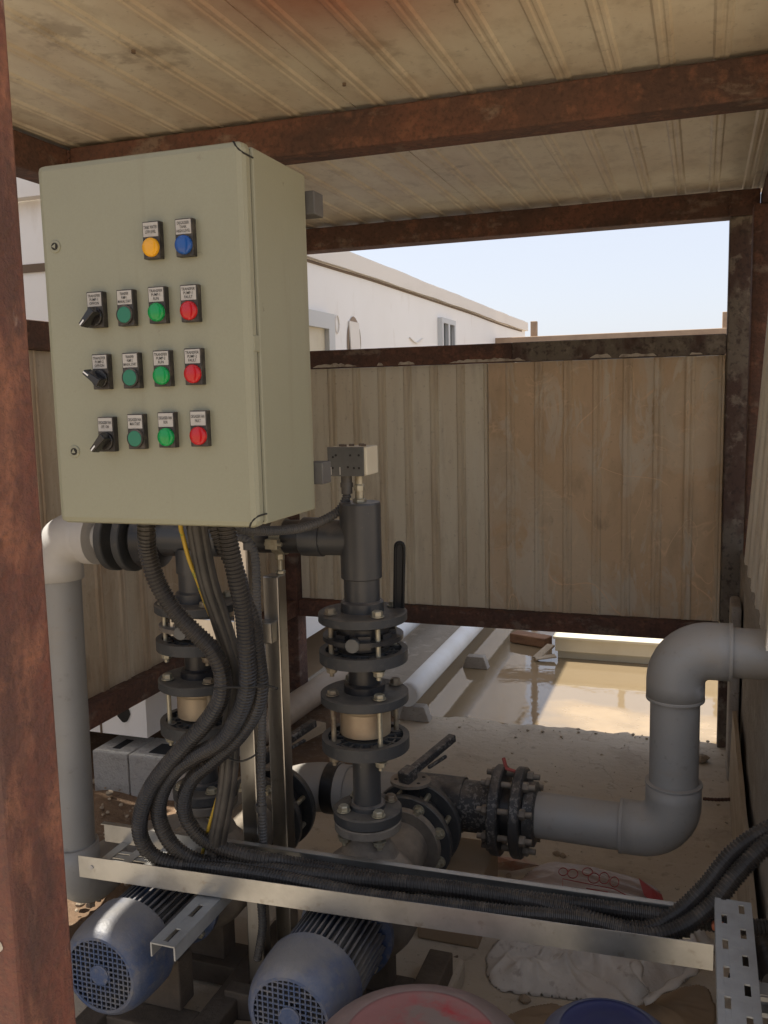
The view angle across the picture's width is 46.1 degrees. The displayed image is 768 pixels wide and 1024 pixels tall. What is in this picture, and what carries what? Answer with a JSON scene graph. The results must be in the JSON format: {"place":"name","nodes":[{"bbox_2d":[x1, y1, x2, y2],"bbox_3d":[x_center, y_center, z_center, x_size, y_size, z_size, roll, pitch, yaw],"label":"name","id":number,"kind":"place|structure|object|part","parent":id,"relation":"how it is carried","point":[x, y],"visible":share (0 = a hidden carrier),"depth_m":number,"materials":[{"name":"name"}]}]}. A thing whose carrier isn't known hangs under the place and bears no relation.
{"place":"outdoors","nodes":[
{"label":"outdoors","id":0,"kind":"place"},
{"bbox_2d":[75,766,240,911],"bbox_3d":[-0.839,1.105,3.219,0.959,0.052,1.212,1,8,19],"label":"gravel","id":1,"kind":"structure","parent":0,"point":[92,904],"depth_m":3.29,"materials":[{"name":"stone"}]},
{"bbox_2d":[67,699,393,940],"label":"soil","id":2,"kind":"structure","parent":0,"point":[310,750],"depth_m":3.46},
{"bbox_2d":[41,515,180,902],"bbox_3d":[-0.673,0.576,2.716,0.206,1.272,0.894,1,8,19],"label":"grey downpipe","id":3,"kind":"object","parent":2,"relation":"on","point":[68,551],"visible":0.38,"depth_m":2.32,"materials":[{"name":"plastic"}]},
{"bbox_2d":[93,735,154,793],"bbox_3d":[-1.029,1.004,3.591,0.160,0.176,0.190,1,8,19],"label":"concrete block","id":4,"kind":"object","parent":2,"relation":"on","point":[111,764],"depth_m":3.51,"materials":[{"name":"grey concrete"}]},
{"bbox_2d":[129,738,188,800],"bbox_3d":[-0.831,1.009,3.521,0.250,0.176,0.190,1,8,19],"label":"concrete block","id":5,"kind":"object","parent":2,"relation":"on","point":[145,759],"depth_m":3.46,"materials":[{"name":"grey concrete"}]},
{"bbox_2d":[16,177,527,737],"bbox_3d":[-1.258,-0.726,7.666,3.540,2.151,8.100,1,8,19],"label":"white cabin","id":6,"kind":"object","parent":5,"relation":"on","point":[356,301],"visible":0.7,"depth_m":5.45,"materials":[{"name":"paint"}]},
{"bbox_2d":[309,309,335,369],"bbox_3d":[-0.428,-0.675,4.736,0.039,0.775,0.850,1,8,19],"label":"door","id":7,"kind":"structure","parent":6,"relation":"in","point":[321,324],"depth_m":4.95,"materials":[{"name":"metal"}]},
{"bbox_2d":[438,317,455,364],"bbox_3d":[0.524,-1.139,7.432,0.039,0.880,0.420,1,8,19],"label":"window","id":8,"kind":"structure","parent":6,"relation":"in","point":[446,327],"depth_m":7.36,"materials":[{"name":"metal"}]},
{"bbox_2d":[239,670,347,755],"bbox_3d":[-0.377,0.887,4.230,0.124,0.144,1.052,2,8,24],"label":"water pipe","id":9,"kind":"object","parent":2,"relation":"on","point":[305,698],"visible":0.29,"depth_m":4.19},
{"bbox_2d":[266,721,325,747],"bbox_3d":[-0.374,0.967,3.841,0.050,0.040,0.360,3,9,33],"label":"timber batten","id":10,"kind":"object","parent":2,"relation":"on","point":[320,728],"visible":0.36,"depth_m":3.91,"materials":[{"name":"wood"}]},
{"bbox_2d":[307,627,327,677],"bbox_3d":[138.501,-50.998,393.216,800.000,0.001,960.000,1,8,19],"label":"ground","id":11,"kind":"structure","parent":0,"point":[315,642],"depth_m":5.79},
{"bbox_2d":[739,551,767,919],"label":"wall","id":12,"kind":"structure","parent":11,"relation":"on","point":[753,715],"depth_m":2.69,"materials":[{"name":"metal"}]},
{"bbox_2d":[759,982,767,1017],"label":"strut channel","id":13,"kind":"object","parent":12,"relation":"attached to","point":[763,986],"depth_m":1.47,"materials":[{"name":"metal"}]},
{"bbox_2d":[714,897,762,1023],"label":"slotted strut","id":14,"kind":"object","parent":13,"relation":"on","point":[742,1009],"visible":1,"depth_m":1.47,"materials":[{"name":"metal"}]},
{"bbox_2d":[308,624,480,716],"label":"path","id":15,"kind":"structure","parent":0,"point":[424,642],"depth_m":5.30,"materials":[{"name":"concrete"}]},
{"bbox_2d":[238,715,736,1023],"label":"floor slab","id":16,"kind":"structure","parent":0,"point":[688,862],"depth_m":3.47,"materials":[{"name":"concrete"}]},
{"bbox_2d":[170,535,297,983],"bbox_3d":[-0.375,0.322,2.111,0.272,1.850,0.133,1,8,19],"label":"stainless stand","id":17,"kind":"object","parent":16,"relation":"on","point":[274,626],"visible":0.45,"depth_m":2.11,"materials":[{"name":"metal"}]},
{"bbox_2d":[39,141,330,527],"bbox_3d":[-0.316,-0.301,1.671,0.398,0.603,0.494,1,8,19],"label":"control cabinet","id":18,"kind":"object","parent":17,"relation":"attached to","point":[177,296],"visible":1,"depth_m":1.47,"materials":[{"name":"beige metal"}]},
{"bbox_3d":[-0.386,-0.276,1.488,0.387,0.603,0.038,1,8,19],"label":"door","id":19,"kind":"part","parent":18,"relation":"part of","materials":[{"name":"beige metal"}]},
{"bbox_2d":[178,525,215,853],"bbox_3d":[-0.353,0.370,1.845,0.085,0.830,0.275,-3,7,-10],"label":"ground wire","id":20,"kind":"object","parent":18,"relation":"attached to","point":[185,547],"visible":0.31,"depth_m":1.72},
{"bbox_2d":[186,526,239,857],"bbox_3d":[-0.334,0.380,1.850,0.100,0.835,0.272,-3,7,-11],"label":"cable bundle","id":21,"kind":"object","parent":18,"relation":"hanging from","point":[208,581],"visible":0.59,"depth_m":1.75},
{"bbox_2d":[236,533,267,961],"bbox_3d":[-0.304,0.544,2.037,0.097,1.006,0.020,1,8,19],"label":"flexible conduit","id":22,"kind":"object","parent":17,"relation":"attached to","point":[261,750],"visible":0.58,"depth_m":2.02,"materials":[{"name":"black plastic"}]},
{"bbox_2d":[243,542,254,550],"bbox_3d":[-0.295,0.074,1.971,0.025,0.016,0.026,1,8,19],"label":"pipe clip","id":23,"kind":"object","parent":22,"relation":"attached to","point":[246,547],"visible":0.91,"depth_m":1.96,"materials":[{"name":"grey metal"}]},
{"bbox_2d":[255,803,266,813],"bbox_3d":[-0.278,0.670,2.045,0.025,0.016,0.026,1,8,19],"label":"pipe clip","id":24,"kind":"object","parent":22,"relation":"attached to","point":[260,809],"visible":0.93,"depth_m":2.03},
{"bbox_2d":[78,821,713,970],"bbox_3d":[-0.043,0.790,1.888,1.373,0.050,0.160,1,8,18],"label":"cable tray","id":25,"kind":"object","parent":17,"relation":"attached to","point":[691,954],"visible":0.73,"depth_m":1.84,"materials":[{"name":"metal"}]},
{"bbox_2d":[150,894,232,960],"bbox_3d":[-0.377,0.838,1.923,0.056,0.030,0.340,1,8,19],"label":"support channel","id":26,"kind":"object","parent":25,"relation":"attached to","point":[189,928],"visible":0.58,"depth_m":1.84,"materials":[{"name":"metal"}]},
{"bbox_2d":[131,524,767,939],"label":"corrugated conduit","id":27,"kind":"object","parent":25,"relation":"on","point":[739,870],"visible":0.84,"depth_m":1.75,"materials":[{"name":"black plastic"}]},
{"bbox_2d":[150,527,767,926],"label":"corrugated conduit","id":28,"kind":"object","parent":25,"relation":"on","point":[219,741],"visible":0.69,"depth_m":1.78,"materials":[{"name":"black plastic"}]},
{"bbox_2d":[176,526,767,936],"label":"corrugated conduit","id":29,"kind":"object","parent":25,"relation":"on","point":[189,823],"visible":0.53,"depth_m":1.81,"materials":[{"name":"black plastic"}]},
{"bbox_2d":[227,752,257,762],"bbox_3d":[-0.291,0.495,1.830,0.078,0.024,0.015,1,8,19],"label":"cable tie","id":30,"kind":"object","parent":29,"relation":"attached to","point":[239,761],"visible":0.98,"depth_m":1.82,"materials":[{"name":"black plastic"}]},
{"bbox_2d":[711,920,723,930],"bbox_3d":[0.635,0.788,1.716,0.024,0.021,0.018,4,9,36],"label":"wire connector","id":31,"kind":"object","parent":29,"relation":"attached to","point":[713,926],"visible":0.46,"depth_m":1.72,"materials":[{"name":"orange plastic"}]},
{"bbox_2d":[74,916,464,1017],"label":"plinth","id":32,"kind":"structure","parent":16,"relation":"on","point":[409,962],"depth_m":2.28,"materials":[{"name":"concrete"}]},
{"bbox_2d":[70,791,276,1023],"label":"pump","id":33,"kind":"object","parent":32,"relation":"on","point":[121,974],"visible":0.53,"depth_m":2.00,"materials":[{"name":"metal"}]},
{"bbox_2d":[154,525,237,821],"bbox_3d":[-0.451,0.386,2.209,0.202,0.747,0.202,1,8,19],"label":"discharge riser","id":34,"kind":"object","parent":33,"relation":"on","point":[189,685],"visible":0.48,"depth_m":2.15,"materials":[{"name":"grey plastic"}]},
{"bbox_2d":[90,518,299,573],"bbox_3d":[-0.481,0.066,2.176,0.660,0.166,0.166,1,8,19],"label":"discharge header","id":35,"kind":"object","parent":34,"relation":"attached to","point":[114,546],"visible":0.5,"depth_m":2.15,"materials":[{"name":"black plastic"}]},
{"bbox_2d":[238,719,316,847],"bbox_3d":[-0.313,0.806,2.628,0.250,0.338,0.279,1,8,19],"label":"butterfly valve","id":36,"kind":"object","parent":33,"relation":"attached to","point":[304,810],"visible":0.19,"depth_m":2.58,"materials":[{"name":"metal"}]},
{"bbox_2d":[224,981,250,1020],"bbox_3d":[-0.280,1.147,2.090,0.180,0.076,0.040,1,8,19],"label":"cross channel","id":37,"kind":"object","parent":32,"relation":"on","point":[238,991],"visible":0.27,"depth_m":2.09,"materials":[{"name":"metal"}]},
{"bbox_2d":[234,1020,251,1023],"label":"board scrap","id":38,"kind":"object","parent":32,"relation":"on","point":[241,1022],"visible":0.25,"depth_m":2.08,"materials":[{"name":"brown wood"}]},
{"bbox_2d":[248,807,452,1023],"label":"pump","id":39,"kind":"object","parent":32,"relation":"on","point":[318,968],"visible":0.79,"depth_m":1.85,"materials":[{"name":"blue paint"}]},
{"bbox_2d":[296,500,409,850],"bbox_3d":[-0.064,0.371,2.070,0.241,0.794,0.202,1,8,19],"label":"discharge riser","id":40,"kind":"object","parent":39,"relation":"on","point":[364,646],"visible":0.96,"depth_m":2.01,"materials":[{"name":"grey plastic"}]},
{"bbox_2d":[327,443,377,502],"bbox_3d":[-0.069,-0.088,2.021,0.090,0.129,0.081,1,8,19],"label":"pressure switch","id":41,"kind":"object","parent":40,"relation":"on","point":[358,462],"visible":0.98,"depth_m":1.99,"materials":[{"name":"metal"}]},
{"bbox_2d":[236,494,350,535],"bbox_3d":[-0.205,0.008,1.910,0.047,0.086,0.360,5,10,42],"label":"flexible conduit","id":42,"kind":"object","parent":41,"relation":"attached to","point":[333,514],"visible":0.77,"depth_m":1.94,"materials":[{"name":"grey plastic"}]},
{"bbox_2d":[383,734,461,869],"bbox_3d":[0.092,0.815,2.486,0.250,0.338,0.279,1,8,19],"label":"butterfly valve","id":43,"kind":"object","parent":39,"relation":"attached to","point":[414,789],"visible":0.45,"depth_m":2.41,"materials":[{"name":"metal"}]},
{"bbox_2d":[399,703,431,722],"bbox_3d":[0.148,0.940,4.241,0.147,0.070,0.060,1,8,19],"label":"pipe support","id":44,"kind":"object","parent":16,"relation":"on","point":[419,712],"visible":0.86,"depth_m":4.21,"materials":[{"name":"concrete"}]},
{"bbox_2d":[403,626,483,706],"bbox_3d":[0.959,0.515,6.570,0.106,0.109,5.200,1,8,19],"label":"water pipe","id":45,"kind":"object","parent":44,"relation":"on","point":[425,675],"visible":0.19,"depth_m":4.53,"materials":[{"name":"white paint"}]},
{"bbox_2d":[325,984,515,1023],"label":"bucket","id":46,"kind":"object","parent":16,"relation":"on","point":[419,1004],"visible":1,"depth_m":1.63,"materials":[{"name":"red plastic"}]},
{"bbox_2d":[418,837,497,947],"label":"support block","id":47,"kind":"structure","parent":16,"relation":"on","point":[471,856],"depth_m":2.55,"materials":[{"name":"grey concrete"}]},
{"bbox_2d":[292,762,543,859],"bbox_3d":[0.035,0.844,2.623,0.834,0.250,0.274,1,7,14],"label":"suction header","id":48,"kind":"object","parent":47,"relation":"on","point":[492,814],"visible":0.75,"depth_m":2.52,"materials":[{"name":"black metal"}]},
{"bbox_2d":[502,757,515,772],"bbox_3d":[0.352,0.716,2.550,0.045,0.035,0.019,5,9,41],"label":"red tag","id":49,"kind":"object","parent":48,"relation":"attached to","point":[507,768],"visible":0.92,"depth_m":2.56,"materials":[{"name":"plastic"}]},
{"bbox_2d":[521,622,767,855],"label":"grey riser pipe","id":50,"kind":"object","parent":48,"relation":"attached to","point":[686,663],"visible":1,"depth_m":2.33,"materials":[{"name":"paint"}]},
{"bbox_2d":[498,856,539,870],"bbox_3d":[0.408,1.114,2.852,0.177,0.053,0.050,-1,7,0],"label":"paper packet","id":51,"kind":"object","parent":16,"relation":"on","point":[506,863],"visible":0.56,"depth_m":2.85},
{"bbox_2d":[519,994,530,1004],"bbox_3d":[0.351,1.215,2.249,0.029,0.019,0.032,-1,7,0],"label":"stone","id":52,"kind":"object","parent":16,"relation":"on","point":[524,999],"visible":1,"depth_m":2.24,"materials":[{"name":"beige stone"}]},
{"bbox_2d":[552,851,559,856],"bbox_3d":[0.565,1.121,2.964,0.025,0.016,0.029,1,8,19],"label":"stone","id":53,"kind":"object","parent":16,"relation":"on","point":[556,853],"visible":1,"depth_m":2.96,"materials":[{"name":"stone"}]},
{"bbox_2d":[437,716,728,1015],"bbox_3d":[0.418,1.117,3.044,1.420,0.012,2.291,1,8,19],"label":"rubble","id":54,"kind":"object","parent":16,"relation":"on","point":[676,888],"visible":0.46,"depth_m":3.77,"materials":[{"name":"stone"}]},
{"bbox_2d":[519,862,662,899],"bbox_3d":[0.616,1.132,2.733,0.449,0.039,0.310,1,8,19],"label":"plastic bag","id":55,"kind":"object","parent":16,"relation":"on","point":[579,876],"visible":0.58,"depth_m":2.78,"materials":[{"name":"white plastic"}]},
{"bbox_2d":[485,920,714,1005],"bbox_3d":[0.580,1.142,2.404,0.593,0.103,0.427,1,8,19],"label":"sack","id":56,"kind":"object","parent":16,"relation":"on","point":[515,967],"visible":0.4,"depth_m":2.29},
{"bbox_2d":[544,998,661,1023],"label":"bucket","id":57,"kind":"object","parent":16,"relation":"on","point":[597,1011],"visible":1,"depth_m":1.49,"materials":[{"name":"blue plastic"}]},
{"bbox_2d":[508,984,715,1023],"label":"torn sheet","id":58,"kind":"object","parent":16,"relation":"on","point":[693,1004],"visible":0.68,"depth_m":2.20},
{"bbox_2d":[699,754,709,762],"bbox_3d":[1.293,1.008,3.688,0.060,0.041,0.057,-4,8,-17],"label":"stone","id":59,"kind":"object","parent":16,"relation":"on","point":[703,758],"visible":0.73,"depth_m":3.67,"materials":[{"name":"beige stone"}]},
{"bbox_2d":[703,797,729,801],"bbox_3d":[1.230,1.045,3.288,0.129,0.024,0.016,0,7,13],"label":"steel bar","id":60,"kind":"object","parent":16,"relation":"on","point":[714,799],"visible":0.71,"depth_m":3.29,"materials":[{"name":"brown metal"}]},
{"bbox_2d":[725,596,741,781],"bbox_3d":[1.363,0.688,3.523,0.038,0.695,0.200,1,8,19],"label":"post","id":61,"kind":"object","parent":16,"relation":"on","point":[735,619],"visible":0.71,"depth_m":3.44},
{"bbox_2d":[728,711,767,1023],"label":"formwork board","id":62,"kind":"object","parent":16,"relation":"on","point":[739,824],"visible":0.54,"depth_m":2.87,"materials":[{"name":"brown wood"}]},
{"bbox_2d":[728,936,767,996],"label":"black hose","id":63,"kind":"object","parent":16,"relation":"on","point":[761,943],"visible":0.28,"depth_m":1.77,"materials":[{"name":"plastic"}]},
{"bbox_2d":[349,200,760,361],"label":"sky","id":64,"kind":"structure","parent":0,"point":[672,277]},
{"bbox_2d":[400,628,717,743],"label":"wet ground","id":65,"kind":"structure","parent":0,"point":[516,683],"depth_m":4.76,"materials":[{"name":"beige liquid"}]},
{"bbox_2d":[0,0,767,1023],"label":"shelter frame","id":66,"kind":"object","parent":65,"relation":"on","point":[36,980],"visible":0.64,"depth_m":2.40,"materials":[{"name":"brown metal"}]},
{"bbox_2d":[28,350,284,698],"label":"wall panel","id":67,"kind":"structure","parent":66,"relation":"attached to","point":[122,621],"depth_m":3.05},
{"bbox_2d":[4,0,767,228],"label":"roof","id":68,"kind":"structure","parent":66,"relation":"on","point":[82,73],"depth_m":2.23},
{"bbox_2d":[300,363,489,607],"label":"wall panel","id":69,"kind":"structure","parent":66,"relation":"attached to","point":[425,429],"depth_m":4.17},
{"bbox_2d":[488,355,725,621],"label":"wall panel","id":70,"kind":"structure","parent":66,"relation":"attached to","point":[605,486],"depth_m":3.88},
{"bbox_2d":[744,317,767,650],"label":"wall panel","id":71,"kind":"structure","parent":66,"relation":"attached to","point":[756,556],"depth_m":2.82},
{"bbox_2d":[463,654,489,668],"bbox_3d":[0.533,0.864,5.218,0.147,0.070,0.060,1,8,19],"label":"pipe support","id":72,"kind":"object","parent":65,"relation":"on","point":[476,661],"visible":1,"depth_m":5.19,"materials":[{"name":"concrete"}]},
{"bbox_2d":[510,630,551,647],"bbox_3d":[0.924,0.799,5.680,0.250,0.060,0.100,4,9,38],"label":"timber block","id":73,"kind":"object","parent":65,"relation":"on","point":[530,638],"depth_m":5.64,"materials":[{"name":"brown wood"}]},
{"bbox_2d":[532,644,556,659],"bbox_3d":[0.954,0.834,5.375,0.150,0.059,0.164,-2,7,-2],"label":"scrap board","id":74,"kind":"object","parent":65,"relation":"on","point":[542,652],"visible":1,"depth_m":5.36,"materials":[{"name":"beige wood"}]},
{"bbox_2d":[553,632,662,663],"bbox_3d":[1.893,0.786,5.300,1.710,0.152,0.570,1,8,19],"label":"insulation panel","id":75,"kind":"object","parent":65,"relation":"on","point":[607,648],"visible":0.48,"depth_m":5.25,"materials":[{"name":"white plastic"}]},
{"bbox_2d":[495,312,726,354],"bbox_3d":[3.630,-0.731,8.524,5.200,2.320,0.130,1,8,19],"label":"timber fence","id":76,"kind":"object","parent":65,"relation":"on","point":[534,337],"visible":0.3,"depth_m":8.82,"materials":[{"name":"brown wood"}]},
{"bbox_3d":[0.069,0.776,5.156,0.147,0.070,0.060,1,8,19],"label":"pipe support","id":77,"kind":"object","parent":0,"visible":0},
{"bbox_2d":[397,622,420,637],"bbox_3d":[0.674,0.463,6.851,0.108,0.100,4.850,1,8,19],"label":"water pipe","id":78,"kind":"object","parent":77,"relation":"on","point":[407,628],"visible":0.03,"depth_m":5.21,"materials":[{"name":"white paint"}]}
]}

